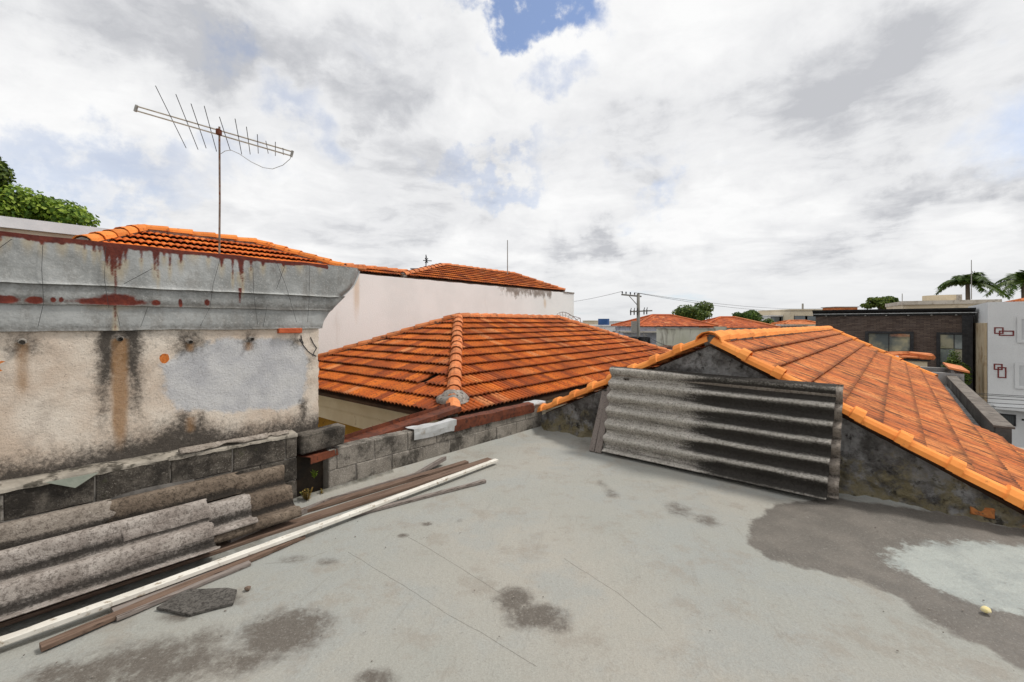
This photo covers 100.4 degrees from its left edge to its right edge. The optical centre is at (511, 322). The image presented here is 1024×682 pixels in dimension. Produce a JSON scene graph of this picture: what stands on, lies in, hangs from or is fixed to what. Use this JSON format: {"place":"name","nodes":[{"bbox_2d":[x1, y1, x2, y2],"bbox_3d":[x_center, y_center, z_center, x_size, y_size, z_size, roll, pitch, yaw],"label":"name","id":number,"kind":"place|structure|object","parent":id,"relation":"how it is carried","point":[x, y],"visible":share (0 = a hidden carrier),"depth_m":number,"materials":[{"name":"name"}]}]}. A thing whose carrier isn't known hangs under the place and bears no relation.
{"place":"outdoors","nodes":[
{"label":"outdoors","id":0,"kind":"place"},
{"bbox_2d":[0,216,106,238],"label":"beige building","id":1,"kind":"structure","parent":0,"point":[34,227],"depth_m":8.03,"materials":[{"name":"white paint"}]},
{"bbox_2d":[72,224,346,265],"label":"orange roof house","id":2,"kind":"structure","parent":0,"point":[166,237],"depth_m":8.27,"materials":[{"name":"tile"}]},
{"bbox_2d":[318,313,670,434],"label":"hip house","id":3,"kind":"structure","parent":0,"point":[470,363],"depth_m":8.82,"materials":[{"name":"tile"}]},
{"bbox_2d":[557,312,580,322],"bbox_3d":[2.304,1.426,17.004,0.968,3.783,1.365,0,0,22],"label":"railing","id":4,"kind":"object","parent":3,"relation":"attached to","point":[570,315],"visible":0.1,"depth_m":17.29,"materials":[{"name":"metal"}]},
{"bbox_2d":[0,0,1023,321],"label":"sky","id":5,"kind":"structure","parent":0,"point":[755,154],"materials":[{"name":"white"}]},
{"bbox_2d":[583,320,597,324],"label":"distant building","id":6,"kind":"structure","parent":0,"point":[592,322],"depth_m":120.00,"materials":[{"name":"beige paint"}]},
{"bbox_2d":[591,325,614,331],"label":"white building","id":7,"kind":"structure","parent":0,"point":[610,328],"depth_m":62.00,"materials":[{"name":"white paint"}]},
{"bbox_2d":[598,319,608,324],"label":"water tank","id":8,"kind":"object","parent":7,"relation":"on","point":[603,321],"visible":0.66,"depth_m":65.28,"materials":[{"name":"blue plastic"}]},
{"bbox_2d":[659,345,699,349],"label":"shed","id":9,"kind":"structure","parent":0,"point":[669,347],"depth_m":19.49,"materials":[{"name":"brown tile"}]},
{"bbox_2d":[685,316,780,328],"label":"tiled house","id":10,"kind":"structure","parent":0,"point":[731,322],"depth_m":42.03,"materials":[{"name":"orange tile"}]},
{"bbox_2d":[756,325,807,327],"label":"white building","id":11,"kind":"structure","parent":0,"point":[783,326],"depth_m":47.85,"materials":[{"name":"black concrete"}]},
{"bbox_2d":[771,320,815,324],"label":"tiled roof","id":12,"kind":"structure","parent":11,"relation":"on","point":[798,322],"depth_m":46.59,"materials":[{"name":"orange tile"}]},
{"bbox_2d":[757,309,822,326],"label":"cream building","id":13,"kind":"structure","parent":0,"point":[797,315],"depth_m":70.00,"materials":[{"name":"beige paint"}]},
{"bbox_2d":[794,316,804,319],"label":"window","id":14,"kind":"structure","parent":13,"relation":"in","point":[795,317],"depth_m":69.91,"materials":[{"name":"grey glass"}]},
{"bbox_2d":[805,316,815,320],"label":"window","id":15,"kind":"structure","parent":13,"relation":"in","point":[811,318],"depth_m":69.91,"materials":[{"name":"grey glass"}]},
{"bbox_2d":[812,308,976,389],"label":"brick building","id":16,"kind":"structure","parent":0,"point":[939,333],"depth_m":28.73,"materials":[{"name":"black brick"}]},
{"bbox_2d":[821,307,857,309],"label":"roof hut","id":17,"kind":"object","parent":16,"relation":"on","point":[840,308],"visible":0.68,"depth_m":58.75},
{"bbox_2d":[865,331,913,351],"bbox_3d":[26.129,2.032,29.579,2.515,2.879,0.137,0,0,42],"label":"window","id":18,"kind":"structure","parent":16,"relation":"in","point":[892,341],"depth_m":29.48,"materials":[{"name":"glass"}]},
{"bbox_2d":[936,332,972,381],"bbox_3d":[28.474,2.155,27.467,1.617,3.088,0.137,0,0,42],"label":"window","id":19,"kind":"structure","parent":16,"relation":"in","point":[951,340],"depth_m":27.61,"materials":[{"name":"black metal"}]},
{"bbox_2d":[887,351,935,366],"bbox_3d":[15.244,1.908,16.500,1.583,1.627,1.332,0,0,42],"label":"rooftop hut","id":20,"kind":"object","parent":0,"point":[921,359],"visible":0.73,"depth_m":16.04,"materials":[{"name":"orange tile"}]},
{"bbox_2d":[968,301,1023,447],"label":"white building","id":21,"kind":"structure","parent":0,"point":[998,347],"depth_m":23.64,"materials":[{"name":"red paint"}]},
{"bbox_2d":[999,413,1015,425],"bbox_3d":[27.293,5.333,23.517,0.654,0.627,0.020,0,0,42],"label":"window","id":22,"kind":"structure","parent":21,"relation":"in","point":[999,413],"depth_m":23.33,"materials":[{"name":"black metal"}]},
{"bbox_2d":[1005,298,1023,301],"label":"orange roof","id":23,"kind":"structure","parent":21,"relation":"on","point":[1020,299],"depth_m":26.72,"materials":[{"name":"orange tile"}]},
{"bbox_2d":[1015,362,1023,388],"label":"window","id":24,"kind":"structure","parent":21,"relation":"in","point":[1019,367],"depth_m":23.21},
{"bbox_2d":[1017,316,1023,342],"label":"window","id":25,"kind":"structure","parent":21,"relation":"in","point":[1020,319],"depth_m":23.17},
{"label":"ground","id":26,"kind":"structure","parent":0,"visible":0},
{"bbox_2d":[0,156,18,205],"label":"leafy tree","id":27,"kind":"object","parent":26,"relation":"on","point":[7,174],"visible":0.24,"depth_m":15.92,"materials":[{"name":"green plant"}]},
{"bbox_2d":[0,182,100,226],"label":"leafy tree","id":28,"kind":"object","parent":26,"relation":"on","point":[33,206],"visible":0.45,"depth_m":16.49,"materials":[{"name":"green plant"}]},
{"bbox_2d":[0,231,365,480],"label":"plaster house","id":29,"kind":"structure","parent":26,"relation":"on","point":[112,351],"depth_m":3.15,"materials":[{"name":"paint"}]},
{"bbox_2d":[133,86,293,253],"bbox_3d":[-3.655,-1.520,5.272,1.791,2.493,0.476,0,0,-9],"label":"tv antenna","id":30,"kind":"object","parent":29,"relation":"attached to","point":[219,131],"visible":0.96,"depth_m":5.20,"materials":[{"name":"metal"}]},
{"bbox_2d":[318,263,573,353],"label":"white house","id":31,"kind":"structure","parent":26,"relation":"on","point":[375,301],"depth_m":15.35,"materials":[{"name":"paint"}]},
{"bbox_2d":[507,240,507,273],"bbox_3d":[-0.227,-3.049,21.500,0.052,2.263,0.060,0,0,0],"label":"roof pole","id":32,"kind":"object","parent":31,"relation":"on","point":[507,256],"visible":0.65,"depth_m":21.48,"materials":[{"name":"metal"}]},
{"bbox_2d":[616,331,655,344],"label":"blue house","id":33,"kind":"structure","parent":26,"relation":"on","point":[651,334],"depth_m":40.00,"materials":[{"name":"paint"}]},
{"bbox_2d":[621,291,651,343],"bbox_3d":[9.923,2.558,33.754,2.708,10.084,1.188,0,0,0],"label":"utility pole","id":34,"kind":"object","parent":26,"relation":"on","point":[635,326],"visible":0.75,"depth_m":33.77,"materials":[{"name":"concrete"}]},
{"bbox_2d":[639,293,811,311],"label":"power line","id":35,"kind":"object","parent":34,"relation":"attached to","point":[741,308],"visible":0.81,"depth_m":44.33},
{"bbox_2d":[641,293,821,308],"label":"power line","id":36,"kind":"object","parent":34,"relation":"attached to","point":[724,304],"visible":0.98,"depth_m":42.23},
{"bbox_2d":[611,314,717,332],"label":"tiled house","id":37,"kind":"structure","parent":26,"relation":"on","point":[651,322],"depth_m":42.38,"materials":[{"name":"orange tile"}]},
{"bbox_2d":[671,301,713,320],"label":"street tree","id":38,"kind":"object","parent":26,"relation":"on","point":[702,311],"visible":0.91,"depth_m":51.26,"materials":[{"name":"green plant"}]},
{"bbox_2d":[656,327,741,345],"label":"yard wall","id":39,"kind":"structure","parent":26,"relation":"on","point":[670,336],"depth_m":37.88,"materials":[{"name":"white paint"}]},
{"bbox_2d":[732,310,763,321],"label":"street tree","id":40,"kind":"object","parent":26,"relation":"on","point":[754,315],"visible":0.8,"depth_m":54.34,"materials":[{"name":"green plant"}]},
{"bbox_2d":[759,318,775,324],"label":"street tree","id":41,"kind":"object","parent":26,"relation":"on","point":[769,320],"visible":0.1,"depth_m":55.09,"materials":[{"name":"green plant"}]},
{"bbox_2d":[761,315,782,324],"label":"white building","id":42,"kind":"structure","parent":26,"relation":"on","point":[776,318],"depth_m":71.92,"materials":[{"name":"white paint"}]},
{"bbox_2d":[771,317,778,321],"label":"window","id":43,"kind":"structure","parent":42,"relation":"in","point":[776,319],"depth_m":71.92,"materials":[{"name":"grey glass"}]},
{"bbox_2d":[537,326,1023,528],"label":"gable house","id":44,"kind":"structure","parent":26,"relation":"on","point":[912,434],"depth_m":4.71,"materials":[{"name":"tile"}]},
{"bbox_2d":[859,296,898,308],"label":"street tree","id":45,"kind":"object","parent":26,"relation":"on","point":[877,302],"visible":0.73,"depth_m":59.19,"materials":[{"name":"green plant"}]},
{"bbox_2d":[885,294,1001,308],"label":"beige building","id":46,"kind":"structure","parent":26,"relation":"on","point":[942,301],"depth_m":36.24,"materials":[{"name":"beige concrete"}]},
{"bbox_2d":[971,260,971,298],"bbox_3d":[38.780,-3.660,36.000,0.061,3.320,0.070,0,0,0],"label":"roof pole","id":47,"kind":"object","parent":46,"relation":"on","point":[971,279],"visible":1,"depth_m":35.98,"materials":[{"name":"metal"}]},
{"bbox_2d":[941,349,972,384],"bbox_3d":[26.319,3.272,25.241,1.255,3.477,1.316,0,0,-44],"label":"climbing shrub","id":48,"kind":"object","parent":26,"relation":"on","point":[956,361],"visible":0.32,"depth_m":25.22,"materials":[{"name":"green plant"}]},
{"bbox_2d":[934,271,1012,300],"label":"palm tree","id":49,"kind":"object","parent":26,"relation":"on","point":[980,281],"visible":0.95,"depth_m":41.55,"materials":[{"name":"green plant"}]},
{"bbox_2d":[944,375,1023,448],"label":"parapet gutter","id":50,"kind":"object","parent":26,"relation":"on","point":[977,410],"visible":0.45,"depth_m":7.52,"materials":[{"name":"grey concrete"}]},
{"bbox_2d":[920,362,969,385],"bbox_3d":[12.480,1.905,12.595,1.250,1.390,2.000,0,0,42],"label":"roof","id":51,"kind":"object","parent":50,"relation":"on","point":[952,370],"visible":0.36,"depth_m":11.89,"materials":[{"name":"orange tile"}]},
{"bbox_2d":[983,270,1023,297],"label":"palm tree","id":52,"kind":"object","parent":26,"relation":"on","point":[1014,279],"visible":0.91,"depth_m":41.95,"materials":[{"name":"green plant"}]},
{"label":"terrace slab","id":53,"kind":"structure","parent":26,"relation":"on","visible":0},
{"bbox_2d":[0,430,322,522],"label":"block parapet","id":54,"kind":"structure","parent":53,"relation":"on","point":[28,496],"depth_m":3.07,"materials":[{"name":"grey concrete"}]},
{"bbox_2d":[46,472,98,487],"bbox_3d":[-2.843,1.035,2.763,0.010,0.070,0.240,0,0,42],"label":"cloth scrap","id":55,"kind":"object","parent":54,"relation":"hanging from","point":[75,482],"visible":1,"depth_m":2.76,"materials":[{"name":"grey fabric"}]},
{"bbox_2d":[178,433,267,453],"bbox_3d":[-2.303,0.968,3.435,0.107,0.054,0.615,0,0,42],"label":"sheet fragment","id":56,"kind":"object","parent":54,"relation":"on","point":[194,448],"visible":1,"depth_m":3.37,"materials":[{"name":"beige concrete"}]},
{"bbox_2d":[267,430,288,435],"bbox_3d":[-2.061,0.972,3.739,0.089,0.045,0.193,0,0,42],"label":"sheet fragment","id":57,"kind":"object","parent":54,"relation":"on","point":[279,433],"visible":0.91,"depth_m":3.73,"materials":[{"name":"beige concrete"}]},
{"bbox_2d":[297,423,344,454],"bbox_3d":[-1.809,1.088,4.028,0.159,0.202,0.422,0,0,41],"label":"concrete block","id":58,"kind":"object","parent":54,"relation":"on","point":[319,438],"depth_m":3.97,"materials":[{"name":"grey concrete"}]},
{"bbox_2d":[323,400,545,488],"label":"block parapet","id":59,"kind":"structure","parent":53,"relation":"on","point":[361,458],"depth_m":4.83,"materials":[{"name":"concrete"}]},
{"bbox_2d":[297,402,461,463],"bbox_3d":[-1.346,1.201,4.962,0.205,0.138,2.440,0,0,27],"label":"rusty gutter","id":60,"kind":"object","parent":59,"relation":"on","point":[423,417],"visible":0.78,"depth_m":4.94,"materials":[{"name":"metal"}]},
{"bbox_2d":[0,426,1023,681],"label":"terrace floor","id":61,"kind":"structure","parent":53,"relation":"on","point":[604,566],"depth_m":2.52,"materials":[{"name":"paint"}]},
{"bbox_2d":[0,499,220,621],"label":"corrugated sheet","id":62,"kind":"object","parent":61,"relation":"on","point":[36,575],"visible":1,"depth_m":2.54,"materials":[{"name":"grey concrete"}]},
{"bbox_2d":[0,499,115,549],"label":"corrugated sheet","id":63,"kind":"object","parent":62,"relation":"on","point":[26,530],"visible":0.88,"depth_m":2.58,"materials":[{"name":"grey concrete"}]},
{"bbox_2d":[39,535,304,651],"bbox_3d":[-1.924,1.582,2.624,0.063,0.027,1.323,0,0,35],"label":"brown plank","id":64,"kind":"object","parent":61,"relation":"on","point":[58,639],"visible":0.83,"depth_m":2.38,"materials":[{"name":"brown wood"}]},
{"bbox_2d":[111,559,250,620],"bbox_3d":[-1.973,1.584,2.587,0.154,0.024,0.658,0,0,37],"label":"grey plank","id":65,"kind":"object","parent":61,"relation":"on","point":[221,574],"visible":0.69,"depth_m":2.50,"materials":[{"name":"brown wood"}]},
{"bbox_2d":[156,588,236,615],"bbox_3d":[-1.776,1.587,2.432,0.401,0.014,0.230,0,0,0],"label":"rough slab","id":66,"kind":"object","parent":61,"relation":"on","point":[189,602],"depth_m":2.42,"materials":[{"name":"grey concrete"}]},
{"bbox_2d":[0,457,491,627],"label":"brown plank","id":67,"kind":"object","parent":61,"relation":"on","point":[282,527],"visible":0.75,"depth_m":3.22,"materials":[{"name":"brown wood"}]},
{"bbox_2d":[0,459,497,646],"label":"white batten","id":68,"kind":"object","parent":61,"relation":"on","point":[43,626],"visible":1,"depth_m":2.67,"materials":[{"name":"paint"}]},
{"bbox_2d":[207,465,301,543],"bbox_3d":[-2.461,1.366,2.823,0.461,0.321,1.890,0,0,42],"label":"corrugated sheet","id":69,"kind":"object","parent":61,"relation":"on","point":[268,490],"visible":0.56,"depth_m":3.37,"materials":[{"name":"grey concrete"}]},
{"bbox_2d":[110,479,194,499],"bbox_3d":[-2.722,1.246,2.842,0.073,0.169,1.001,0,0,41],"label":"torn membrane","id":70,"kind":"object","parent":69,"relation":"on","point":[148,489],"visible":0.34,"depth_m":3.02,"materials":[{"name":"fabric"}]},
{"bbox_2d":[104,472,242,523],"bbox_3d":[-2.906,1.251,2.527,0.131,0.152,2.275,0,0,42],"label":"corrugated sheet","id":71,"kind":"object","parent":69,"relation":"on","point":[216,487],"visible":0.57,"depth_m":3.04,"materials":[{"name":"grey concrete"}]},
{"bbox_2d":[122,494,257,562],"bbox_3d":[-2.215,1.388,2.963,0.302,0.155,0.733,0,0,42],"label":"corrugated sheet","id":72,"kind":"object","parent":69,"relation":"on","point":[225,515],"visible":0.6,"depth_m":3.06,"materials":[{"name":"grey concrete"}]},
{"bbox_2d":[300,487,312,499],"bbox_3d":[-1.830,1.537,3.800,0.095,0.128,0.107,0,0,16],"label":"weed","id":73,"kind":"object","parent":61,"relation":"on","point":[305,494],"visible":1,"depth_m":3.81,"materials":[{"name":"green plant"}]},
{"bbox_2d":[227,456,445,542],"bbox_3d":[-1.449,1.545,3.967,0.201,0.102,2.168,0,0,37],"label":"bent board","id":74,"kind":"object","parent":61,"relation":"on","point":[424,469],"visible":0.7,"depth_m":4.00,"materials":[{"name":"brown wood"}]},
{"bbox_2d":[301,460,468,512],"bbox_3d":[-1.468,1.581,3.876,0.091,0.031,2.730,0,0,44],"label":"brown plank","id":75,"kind":"object","parent":61,"relation":"on","point":[344,498],"visible":0.53,"depth_m":4.11,"materials":[{"name":"brown wood"}]},
{"bbox_2d":[351,479,485,517],"bbox_3d":[-0.797,1.582,3.889,1.309,0.028,0.041,0,0,-36],"label":"grey stick","id":76,"kind":"object","parent":61,"relation":"on","point":[413,499],"visible":0.87,"depth_m":3.87,"materials":[{"name":"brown wood"}]},
{"bbox_2d":[23,448,1013,677],"bbox_3d":[0.135,1.594,3.878,7.309,0.006,4.054,0,0,0],"label":"floor grit","id":77,"kind":"object","parent":61,"relation":"on","point":[550,613],"visible":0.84,"depth_m":2.36,"materials":[{"name":"grey gravel"}]},
{"bbox_2d":[589,391,605,451],"bbox_3d":[1.108,1.251,5.455,0.078,0.711,0.398,0,0,38],"label":"leaning batten","id":78,"kind":"object","parent":61,"relation":"on","point":[597,425],"visible":0.9,"depth_m":5.43,"materials":[{"name":"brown wood"}]},
{"bbox_2d":[595,386,609,453],"bbox_3d":[1.173,1.215,5.396,0.087,0.783,0.408,0,0,38],"label":"leaning batten","id":79,"kind":"object","parent":61,"relation":"on","point":[600,441],"visible":0.74,"depth_m":5.34,"materials":[{"name":"grey wood"}]},
{"bbox_2d":[602,366,836,499],"bbox_3d":[2.032,1.059,4.603,2.325,0.999,0.387,0,0,41],"label":"corrugated sheet","id":80,"kind":"object","parent":61,"relation":"on","point":[777,440],"visible":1,"depth_m":4.43,"materials":[{"name":"grey metal"}]},
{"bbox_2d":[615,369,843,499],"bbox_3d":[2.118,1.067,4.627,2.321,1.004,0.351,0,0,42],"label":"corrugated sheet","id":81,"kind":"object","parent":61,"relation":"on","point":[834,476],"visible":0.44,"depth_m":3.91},
{"bbox_2d":[980,606,991,612],"bbox_3d":[2.610,1.580,2.349,0.048,0.033,0.043,0,0,0],"label":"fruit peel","id":82,"kind":"object","parent":61,"relation":"on","point":[985,609],"visible":1,"depth_m":2.34,"materials":[{"name":"yellow food"}]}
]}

